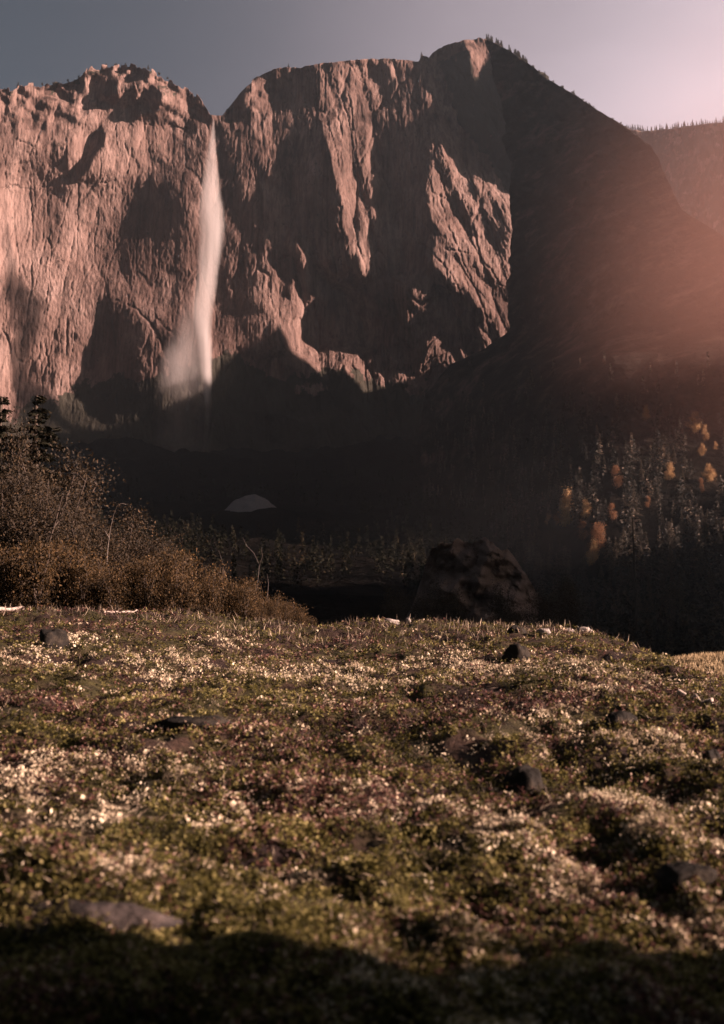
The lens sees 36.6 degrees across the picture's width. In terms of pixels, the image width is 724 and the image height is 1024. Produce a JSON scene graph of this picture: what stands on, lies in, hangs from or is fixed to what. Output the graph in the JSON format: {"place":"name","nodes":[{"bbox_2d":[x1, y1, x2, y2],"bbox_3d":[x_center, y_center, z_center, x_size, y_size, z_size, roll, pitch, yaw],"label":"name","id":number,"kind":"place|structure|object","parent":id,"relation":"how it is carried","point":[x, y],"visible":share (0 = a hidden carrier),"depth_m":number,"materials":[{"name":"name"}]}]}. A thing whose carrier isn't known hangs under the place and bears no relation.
{"place":"outdoors","nodes":[
{"label":"outdoors","id":0,"kind":"place"},
{"bbox_2d":[1,434,506,625],"bbox_3d":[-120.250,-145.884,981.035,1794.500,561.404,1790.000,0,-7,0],"label":"valley floor","id":1,"kind":"structure","parent":0,"point":[340,597],"depth_m":1123.64,"materials":[{"name":"brown soil"}]},
{"bbox_2d":[225,494,276,511],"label":"snow mound","id":2,"kind":"object","parent":1,"relation":"on","point":[250,503],"visible":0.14,"depth_m":1038.77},
{"bbox_2d":[2,446,506,594],"bbox_3d":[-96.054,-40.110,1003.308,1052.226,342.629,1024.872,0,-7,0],"label":"forest","id":3,"kind":"object","parent":1,"relation":"on","point":[408,559],"visible":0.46,"depth_m":651.93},
{"bbox_2d":[379,596,400,620],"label":"thicket tree","id":4,"kind":"object","parent":1,"relation":"on","point":[390,612],"visible":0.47,"depth_m":148.67,"materials":[{"name":"black plant"}]},
{"bbox_2d":[383,584,411,621],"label":"thicket tree","id":5,"kind":"object","parent":1,"relation":"on","point":[400,604],"visible":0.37,"depth_m":163.46,"materials":[{"name":"black plant"}]},
{"bbox_2d":[395,589,440,621],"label":"thicket tree","id":6,"kind":"object","parent":1,"relation":"on","point":[421,615],"visible":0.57,"depth_m":131.01,"materials":[{"name":"black plant"}]},
{"bbox_2d":[413,577,450,620],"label":"thicket tree","id":7,"kind":"object","parent":1,"relation":"on","point":[437,612],"visible":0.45,"depth_m":133.04,"materials":[{"name":"black plant"}]},
{"bbox_2d":[432,584,475,623],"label":"thicket tree","id":8,"kind":"object","parent":1,"relation":"on","point":[457,611],"visible":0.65,"depth_m":131.85,"materials":[{"name":"black plant"}]},
{"bbox_2d":[405,537,558,625],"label":"rock outcrop","id":9,"kind":"object","parent":1,"relation":"on","point":[474,570],"visible":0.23,"depth_m":197.71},
{"bbox_2d":[487,582,513,623],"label":"thicket tree","id":10,"kind":"object","parent":1,"relation":"on","point":[499,605],"visible":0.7,"depth_m":159.54,"materials":[{"name":"black plant"}]},
{"bbox_2d":[503,594,524,625],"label":"thicket tree","id":11,"kind":"object","parent":1,"relation":"on","point":[509,606],"visible":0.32,"depth_m":169.40,"materials":[{"name":"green plant"}]},
{"bbox_2d":[526,580,572,626],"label":"thicket tree","id":12,"kind":"object","parent":1,"relation":"on","point":[552,616],"visible":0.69,"depth_m":137.38,"materials":[{"name":"black plant"}]},
{"bbox_2d":[549,576,584,628],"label":"thicket tree","id":13,"kind":"object","parent":1,"relation":"on","point":[566,619],"visible":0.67,"depth_m":141.98,"materials":[{"name":"black plant"}]},
{"bbox_2d":[0,37,548,452],"bbox_3d":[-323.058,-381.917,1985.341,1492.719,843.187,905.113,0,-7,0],"label":"cliff","id":14,"kind":"structure","parent":0,"point":[297,260],"depth_m":1775.73,"materials":[{"name":"stone"}]},
{"bbox_2d":[0,609,723,1023],"bbox_3d":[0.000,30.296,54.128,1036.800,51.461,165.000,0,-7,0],"label":"ground","id":15,"kind":"structure","parent":0,"point":[180,741],"depth_m":8.95,"materials":[{"name":"plant"}]},
{"bbox_2d":[0,470,28,551],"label":"thicket tree","id":16,"kind":"object","parent":15,"relation":"on","point":[2,506],"visible":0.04,"depth_m":44.82,"materials":[{"name":"brown plant"}]},
{"bbox_2d":[0,547,32,607],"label":"shrub","id":17,"kind":"object","parent":15,"relation":"on","point":[5,567],"visible":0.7,"depth_m":26.20,"materials":[{"name":"brown plant"}]},
{"bbox_2d":[0,537,45,606],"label":"shrub","id":18,"kind":"object","parent":15,"relation":"on","point":[15,581],"visible":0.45,"depth_m":26.39,"materials":[{"name":"brown plant"}]},
{"bbox_2d":[0,454,46,546],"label":"thicket tree","id":19,"kind":"object","parent":15,"relation":"on","point":[28,470],"visible":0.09,"depth_m":45.73,"materials":[{"name":"brown plant"}]},
{"bbox_2d":[0,396,47,479],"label":"conifer","id":20,"kind":"object","parent":15,"relation":"on","point":[4,413],"visible":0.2,"depth_m":55.85,"materials":[{"name":"green plant"}]},
{"bbox_2d":[0,456,68,551],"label":"thicket tree","id":21,"kind":"object","parent":15,"relation":"on","point":[43,501],"visible":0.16,"depth_m":41.71,"materials":[{"name":"brown plant"}]},
{"bbox_2d":[8,453,64,511],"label":"thicket tree","id":22,"kind":"object","parent":15,"relation":"on","point":[38,474],"visible":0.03,"depth_m":48.87,"materials":[{"name":"brown plant"}]},
{"bbox_2d":[8,540,75,609],"bbox_3d":[-7.643,1.541,25.710,1.344,2.024,1.341,-4,-8,27],"label":"shrub","id":23,"kind":"object","parent":15,"relation":"on","point":[36,579],"visible":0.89,"depth_m":25.61,"materials":[{"name":"brown plant"}]},
{"bbox_2d":[1,468,86,557],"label":"thicket tree","id":24,"kind":"object","parent":15,"relation":"on","point":[59,510],"visible":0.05,"depth_m":45.05,"materials":[{"name":"brown plant"}]},
{"bbox_2d":[0,469,90,555],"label":"thicket tree","id":25,"kind":"object","parent":15,"relation":"on","point":[54,522],"visible":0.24,"depth_m":40.77,"materials":[{"name":"brown plant"}]},
{"bbox_2d":[0,406,91,554],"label":"thicket tree","id":26,"kind":"object","parent":15,"relation":"on","point":[20,455],"visible":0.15,"depth_m":47.34,"materials":[{"name":"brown plant"}]},
{"bbox_2d":[0,446,91,533],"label":"thicket tree","id":27,"kind":"object","parent":15,"relation":"on","point":[5,463],"visible":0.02,"depth_m":51.69,"materials":[{"name":"brown plant"}]},
{"bbox_2d":[22,531,69,606],"bbox_3d":[-7.930,1.546,27.354,1.467,2.243,1.470,-3,-8,20],"label":"shrub","id":28,"kind":"object","parent":15,"relation":"on","point":[46,552],"visible":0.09,"depth_m":27.44,"materials":[{"name":"brown plant"}]},
{"bbox_2d":[24,533,68,607],"bbox_3d":[-7.745,1.536,26.686,1.246,2.128,1.249,-2,-7,16],"label":"shrub","id":29,"kind":"object","parent":15,"relation":"on","point":[38,552],"visible":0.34,"depth_m":26.64,"materials":[{"name":"brown plant"}]},
{"bbox_2d":[11,468,87,552],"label":"thicket tree","id":30,"kind":"object","parent":15,"relation":"on","point":[47,501],"visible":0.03,"depth_m":46.48,"materials":[{"name":"brown plant"}]},
{"bbox_2d":[0,464,103,563],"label":"thicket tree","id":31,"kind":"object","parent":15,"relation":"on","point":[11,528],"visible":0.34,"depth_m":40.53,"materials":[{"name":"brown plant"}]},
{"bbox_2d":[13,396,90,537],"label":"conifer","id":32,"kind":"object","parent":15,"relation":"on","point":[36,413],"visible":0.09,"depth_m":62.77,"materials":[{"name":"green plant"}]},
{"bbox_2d":[39,628,69,648],"bbox_3d":[-4.448,1.903,15.734,0.432,0.452,0.453,0,-7,0],"label":"boulder","id":33,"kind":"object","parent":15,"relation":"on","point":[57,637],"visible":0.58,"depth_m":15.64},
{"bbox_2d":[33,538,94,611],"bbox_3d":[-7.250,1.580,26.898,1.271,2.007,1.268,-3,-8,22],"label":"shrub","id":34,"kind":"object","parent":15,"relation":"on","point":[67,572],"visible":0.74,"depth_m":26.77,"materials":[{"name":"brown plant"}]},
{"bbox_2d":[39,532,90,562],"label":"shrub","id":35,"kind":"object","parent":15,"relation":"on","point":[77,547],"visible":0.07,"depth_m":31.45,"materials":[{"name":"brown plant"}]},
{"bbox_2d":[52,548,84,608],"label":"shrub","id":36,"kind":"object","parent":15,"relation":"on","point":[65,587],"visible":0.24,"depth_m":26.98,"materials":[{"name":"brown plant"}]},
{"bbox_2d":[41,438,114,555],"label":"thicket tree","id":37,"kind":"object","parent":15,"relation":"on","point":[75,482],"visible":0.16,"depth_m":53.05,"materials":[{"name":"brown plant"}]},
{"bbox_2d":[58,557,106,608],"bbox_3d":[-6.764,1.868,26.794,1.172,1.557,1.344,5,-9,-35],"label":"shrub","id":38,"kind":"object","parent":15,"relation":"on","point":[81,594],"visible":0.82,"depth_m":26.61,"materials":[{"name":"brown plant"}]},
{"bbox_2d":[45,454,131,555],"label":"thicket tree","id":39,"kind":"object","parent":15,"relation":"on","point":[97,482],"visible":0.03,"depth_m":56.09,"materials":[{"name":"brown plant"}]},
{"bbox_2d":[0,896,182,941],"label":"boulder","id":40,"kind":"object","parent":15,"relation":"on","point":[123,912],"visible":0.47,"depth_m":4.20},
{"bbox_2d":[71,547,111,607],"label":"shrub","id":41,"kind":"object","parent":15,"relation":"on","point":[89,566],"visible":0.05,"depth_m":28.09,"materials":[{"name":"brown plant"}]},
{"bbox_2d":[59,491,133,560],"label":"thicket tree","id":42,"kind":"object","parent":15,"relation":"on","point":[82,533],"visible":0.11,"depth_m":47.66,"materials":[{"name":"brown plant"}]},
{"bbox_2d":[85,571,108,609],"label":"shrub","id":43,"kind":"object","parent":15,"relation":"on","point":[96,592],"visible":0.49,"depth_m":26.89,"materials":[{"name":"brown plant"}]},
{"bbox_2d":[86,542,116,598],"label":"shrub","id":44,"kind":"object","parent":15,"relation":"on","point":[97,556],"visible":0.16,"depth_m":31.02,"materials":[{"name":"brown plant"}]},
{"bbox_2d":[80,512,142,572],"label":"thicket tree","id":45,"kind":"object","parent":15,"relation":"on","point":[104,540],"visible":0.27,"depth_m":40.12,"materials":[{"name":"brown plant"}]},
{"bbox_2d":[92,557,133,610],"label":"shrub","id":46,"kind":"object","parent":15,"relation":"on","point":[113,594],"visible":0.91,"depth_m":25.64,"materials":[{"name":"brown plant"}]},
{"bbox_2d":[98,562,131,609],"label":"shrub","id":47,"kind":"object","parent":15,"relation":"on","point":[119,592],"visible":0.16,"depth_m":26.71,"materials":[{"name":"brown plant"}]},
{"bbox_2d":[85,493,171,569],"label":"thicket tree","id":48,"kind":"object","parent":15,"relation":"on","point":[143,550],"visible":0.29,"depth_m":41.37,"materials":[{"name":"brown plant"}]},
{"bbox_2d":[120,580,136,610],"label":"shrub","id":49,"kind":"object","parent":15,"relation":"on","point":[128,602],"visible":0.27,"depth_m":28.21,"materials":[{"name":"brown plant"}]},
{"bbox_2d":[116,558,145,608],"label":"shrub","id":50,"kind":"object","parent":15,"relation":"on","point":[130,577],"visible":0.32,"depth_m":28.51,"materials":[{"name":"brown plant"}]},
{"bbox_2d":[116,511,152,565],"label":"thicket tree","id":51,"kind":"object","parent":15,"relation":"on","point":[136,537],"visible":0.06,"depth_m":54.43,"materials":[{"name":"brown plant"}]},
{"bbox_2d":[125,551,163,611],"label":"shrub","id":52,"kind":"object","parent":15,"relation":"on","point":[144,575],"visible":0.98,"depth_m":25.82,"materials":[{"name":"brown plant"}]},
{"bbox_2d":[125,559,163,611],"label":"shrub","id":53,"kind":"object","parent":15,"relation":"on","point":[141,586],"visible":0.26,"depth_m":28.22,"materials":[{"name":"brown plant"}]},
{"bbox_2d":[138,562,169,611],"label":"shrub","id":54,"kind":"object","parent":15,"relation":"on","point":[161,598],"visible":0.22,"depth_m":28.71,"materials":[{"name":"brown plant"}]},
{"bbox_2d":[148,537,175,561],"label":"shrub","id":55,"kind":"object","parent":15,"relation":"on","point":[165,550],"visible":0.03,"depth_m":46.77,"materials":[{"name":"brown plant"}]},
{"bbox_2d":[144,549,197,609],"bbox_3d":[-5.120,1.910,29.151,1.422,1.912,1.630,-6,-9,39],"label":"shrub","id":56,"kind":"object","parent":15,"relation":"on","point":[166,563],"visible":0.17,"depth_m":28.99,"materials":[{"name":"brown plant"}]},
{"bbox_2d":[157,557,187,611],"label":"shrub","id":57,"kind":"object","parent":15,"relation":"on","point":[167,583],"visible":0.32,"depth_m":26.75,"materials":[{"name":"brown plant"}]},
{"bbox_2d":[147,527,200,585],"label":"thicket tree","id":58,"kind":"object","parent":15,"relation":"on","point":[171,546],"visible":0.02,"depth_m":51.32,"materials":[{"name":"brown plant"}]},
{"bbox_2d":[142,544,205,592],"bbox_3d":[-5.467,2.129,31.741,1.861,2.615,1.624,1,-7,-8],"label":"shrub","id":59,"kind":"object","parent":15,"relation":"on","point":[180,556],"visible":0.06,"depth_m":31.68,"materials":[{"name":"brown plant"}]},
{"bbox_2d":[161,560,196,611],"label":"shrub","id":60,"kind":"object","parent":15,"relation":"on","point":[180,596],"visible":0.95,"depth_m":25.43,"materials":[{"name":"brown plant"}]},
{"bbox_2d":[159,544,200,611],"bbox_3d":[-4.728,1.821,28.218,1.187,2.019,1.360,3,-8,-19],"label":"shrub","id":61,"kind":"object","parent":15,"relation":"on","point":[183,562],"visible":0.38,"depth_m":28.22,"materials":[{"name":"brown plant"}]},
{"bbox_2d":[152,715,231,733],"bbox_3d":[-1.473,1.837,9.404,0.664,0.184,0.416,-3,-8,20],"label":"boulder","id":62,"kind":"object","parent":15,"relation":"on","point":[172,722],"visible":0.73,"depth_m":9.28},
{"bbox_2d":[187,553,208,611],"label":"shrub","id":63,"kind":"object","parent":15,"relation":"on","point":[196,589],"visible":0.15,"depth_m":31.16,"materials":[{"name":"brown plant"}]},
{"bbox_2d":[195,568,224,615],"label":"shrub","id":64,"kind":"object","parent":15,"relation":"on","point":[212,596],"visible":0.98,"depth_m":25.42,"materials":[{"name":"brown plant"}]},
{"bbox_2d":[195,558,232,614],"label":"shrub","id":65,"kind":"object","parent":15,"relation":"on","point":[203,569],"visible":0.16,"depth_m":32.58,"materials":[{"name":"brown plant"}]},
{"bbox_2d":[200,559,231,615],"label":"shrub","id":66,"kind":"object","parent":15,"relation":"on","point":[222,582],"visible":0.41,"depth_m":28.83,"materials":[{"name":"brown plant"}]},
{"bbox_2d":[221,578,247,619],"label":"shrub","id":67,"kind":"object","parent":15,"relation":"on","point":[232,598],"visible":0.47,"depth_m":26.54,"materials":[{"name":"brown plant"}]},
{"bbox_2d":[226,573,256,617],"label":"shrub","id":68,"kind":"object","parent":15,"relation":"on","point":[244,580],"visible":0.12,"depth_m":29.02,"materials":[{"name":"brown plant"}]},
{"bbox_2d":[230,579,263,620],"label":"shrub","id":69,"kind":"object","parent":15,"relation":"on","point":[245,600],"visible":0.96,"depth_m":25.69,"materials":[{"name":"brown plant"}]},
{"bbox_2d":[257,605,268,622],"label":"shrub","id":70,"kind":"object","parent":15,"relation":"on","point":[261,609],"visible":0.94,"depth_m":25.44,"materials":[{"name":"brown plant"}]},
{"bbox_2d":[264,595,276,620],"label":"shrub","id":71,"kind":"object","parent":15,"relation":"on","point":[271,612],"visible":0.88,"depth_m":26.23,"materials":[{"name":"brown plant"}]},
{"bbox_2d":[264,595,285,619],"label":"shrub","id":72,"kind":"object","parent":15,"relation":"on","point":[277,604],"visible":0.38,"depth_m":28.40,"materials":[{"name":"brown plant"}]},
{"bbox_2d":[277,601,293,621],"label":"shrub","id":73,"kind":"object","parent":15,"relation":"on","point":[285,612],"visible":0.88,"depth_m":26.36,"materials":[{"name":"brown plant"}]},
{"bbox_2d":[287,599,315,624],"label":"shrub","id":74,"kind":"object","parent":15,"relation":"on","point":[296,610],"visible":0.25,"depth_m":30.71,"materials":[{"name":"brown plant"}]},
{"bbox_2d":[0,606,723,1023],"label":"moss","id":75,"kind":"object","parent":15,"relation":"on","point":[236,934],"visible":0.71,"depth_m":4.96,"materials":[{"name":"green plant"}]},
{"bbox_2d":[0,607,723,1023],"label":"lichen","id":76,"kind":"object","parent":15,"relation":"on","point":[444,1001],"visible":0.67,"depth_m":6.61},
{"bbox_2d":[0,605,723,1023],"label":"heath plants","id":77,"kind":"object","parent":15,"relation":"on","point":[638,993],"visible":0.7,"depth_m":6.70,"materials":[{"name":"green plant"}]},
{"bbox_2d":[0,601,723,1023],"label":"dry twigs","id":78,"kind":"object","parent":15,"relation":"on","point":[192,611],"visible":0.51,"depth_m":6.08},
{"bbox_2d":[386,867,419,907],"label":"grass tuft","id":79,"kind":"object","parent":15,"relation":"on","point":[401,898],"visible":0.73,"depth_m":4.73,"materials":[{"name":"green plant"}]},
{"bbox_2d":[501,643,530,661],"bbox_3d":[2.325,2.223,16.493,0.447,0.490,0.394,0,-7,0],"label":"boulder","id":80,"kind":"object","parent":15,"relation":"on","point":[517,651],"visible":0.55,"depth_m":16.37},
{"bbox_2d":[508,625,525,632],"bbox_3d":[3.094,2.460,21.904,0.447,0.409,0.664,0,-7,0],"label":"boulder","id":81,"kind":"object","parent":15,"relation":"on","point":[515,627],"visible":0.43,"depth_m":21.71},
{"bbox_2d":[500,765,548,796],"bbox_3d":[1.099,1.900,7.428,0.336,0.352,0.264,0,-7,0],"label":"boulder","id":82,"kind":"object","parent":15,"relation":"on","point":[527,777],"visible":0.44,"depth_m":7.37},
{"bbox_2d":[517,589,558,626],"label":"thicket tree","id":83,"kind":"object","parent":15,"relation":"on","point":[532,615],"visible":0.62,"depth_m":137.04,"materials":[{"name":"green plant"}]},
{"bbox_2d":[593,711,638,727],"bbox_3d":[2.231,1.867,9.584,0.456,0.253,0.285,0,-7,0],"label":"boulder","id":84,"kind":"object","parent":15,"relation":"on","point":[617,716],"visible":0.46,"depth_m":9.53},
{"bbox_2d":[654,861,717,893],"bbox_3d":[1.505,1.695,5.060,0.291,0.152,0.195,0,-7,0],"label":"boulder","id":85,"kind":"object","parent":15,"relation":"on","point":[667,876],"visible":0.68,"depth_m":5.01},
{"bbox_2d":[667,651,723,677],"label":"dry grass","id":86,"kind":"structure","parent":15,"relation":"on","point":[715,657],"depth_m":54.09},
{"bbox_2d":[677,689,723,706],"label":"fallen branch","id":87,"kind":"object","parent":15,"relation":"on","point":[709,700],"visible":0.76,"depth_m":10.84,"materials":[{"name":"brown wood"}]},
{"bbox_2d":[702,749,720,762],"bbox_3d":[2.541,1.816,7.974,0.155,0.182,0.150,0,-7,0],"label":"boulder","id":88,"kind":"object","parent":15,"relation":"on","point":[713,753],"visible":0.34,"depth_m":7.94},
{"bbox_2d":[0,0,723,130],"label":"sky","id":89,"kind":"structure","parent":0,"point":[650,63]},
{"bbox_2d":[418,39,723,655],"bbox_3d":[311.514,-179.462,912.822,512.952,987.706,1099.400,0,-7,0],"label":"mountainside","id":90,"kind":"structure","parent":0,"point":[617,253],"depth_m":1009.93,"materials":[{"name":"stone"}]},
{"bbox_2d":[556,487,574,527],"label":"autumn tree","id":91,"kind":"object","parent":90,"relation":"on","point":[565,500],"visible":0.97,"depth_m":660.00,"materials":[{"name":"brown plant"}]},
{"bbox_2d":[427,351,723,656],"bbox_3d":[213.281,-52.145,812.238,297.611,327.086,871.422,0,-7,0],"label":"forest","id":92,"kind":"object","parent":90,"relation":"on","point":[698,615],"visible":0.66,"depth_m":589.33,"materials":[{"name":"plant"}]},
{"bbox_2d":[577,521,588,539],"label":"autumn tree","id":93,"kind":"object","parent":90,"relation":"on","point":[584,535],"visible":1,"depth_m":614.21,"materials":[{"name":"brown plant"}]},
{"bbox_2d":[581,497,590,517],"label":"autumn tree","id":94,"kind":"object","parent":90,"relation":"on","point":[585,504],"visible":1,"depth_m":632.49,"materials":[{"name":"orange plant"}]},
{"bbox_2d":[585,539,598,565],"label":"autumn tree","id":95,"kind":"object","parent":90,"relation":"on","point":[592,557],"visible":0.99,"depth_m":566.36,"materials":[{"name":"orange plant"}]},
{"bbox_2d":[589,519,606,548],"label":"autumn tree","id":96,"kind":"object","parent":90,"relation":"on","point":[597,529],"visible":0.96,"depth_m":575.22,"materials":[{"name":"orange plant"}]},
{"bbox_2d":[599,537,614,565],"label":"conifer","id":97,"kind":"object","parent":90,"relation":"on","point":[607,556],"visible":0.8,"depth_m":532.55,"materials":[{"name":"green plant"}]},
{"bbox_2d":[610,465,622,489],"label":"autumn tree","id":98,"kind":"object","parent":90,"relation":"on","point":[616,472],"visible":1,"depth_m":658.75,"materials":[{"name":"orange plant"}]},
{"bbox_2d":[612,537,620,567],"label":"conifer","id":99,"kind":"object","parent":90,"relation":"on","point":[614,561],"visible":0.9,"depth_m":524.36,"materials":[{"name":"green plant"}]},
{"bbox_2d":[628,518,638,644],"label":"dead tree","id":100,"kind":"object","parent":90,"relation":"on","point":[635,592],"visible":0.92,"depth_m":385.05,"materials":[{"name":"wood"}]},
{"bbox_2d":[663,521,674,552],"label":"conifer","id":101,"kind":"object","parent":90,"relation":"on","point":[671,534],"visible":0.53,"depth_m":543.57,"materials":[{"name":"green plant"}]},
{"bbox_2d":[664,462,674,479],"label":"autumn tree","id":102,"kind":"object","parent":90,"relation":"on","point":[667,473],"visible":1,"depth_m":663.17,"materials":[{"name":"orange plant"}]},
{"bbox_2d":[664,623,676,656],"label":"conifer","id":103,"kind":"object","parent":90,"relation":"on","point":[669,647],"visible":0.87,"depth_m":373.27,"materials":[{"name":"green plant"}]},
{"bbox_2d":[685,410,703,433],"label":"autumn tree","id":104,"kind":"object","parent":90,"relation":"on","point":[697,423],"visible":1,"depth_m":732.82,"materials":[{"name":"orange plant"}]},
{"bbox_2d":[687,517,720,574],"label":"conifer","id":105,"kind":"object","parent":90,"relation":"on","point":[704,527],"visible":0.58,"depth_m":502.89,"materials":[{"name":"green plant"}]},
{"bbox_2d":[703,462,717,481],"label":"autumn tree","id":106,"kind":"object","parent":90,"relation":"on","point":[709,476],"visible":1,"depth_m":654.63,"materials":[{"name":"orange plant"}]},
{"bbox_2d":[629,123,723,235],"bbox_3d":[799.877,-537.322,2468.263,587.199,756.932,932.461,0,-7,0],"label":"ridge","id":107,"kind":"structure","parent":0,"point":[691,158],"depth_m":2420.68,"materials":[{"name":"stone"}]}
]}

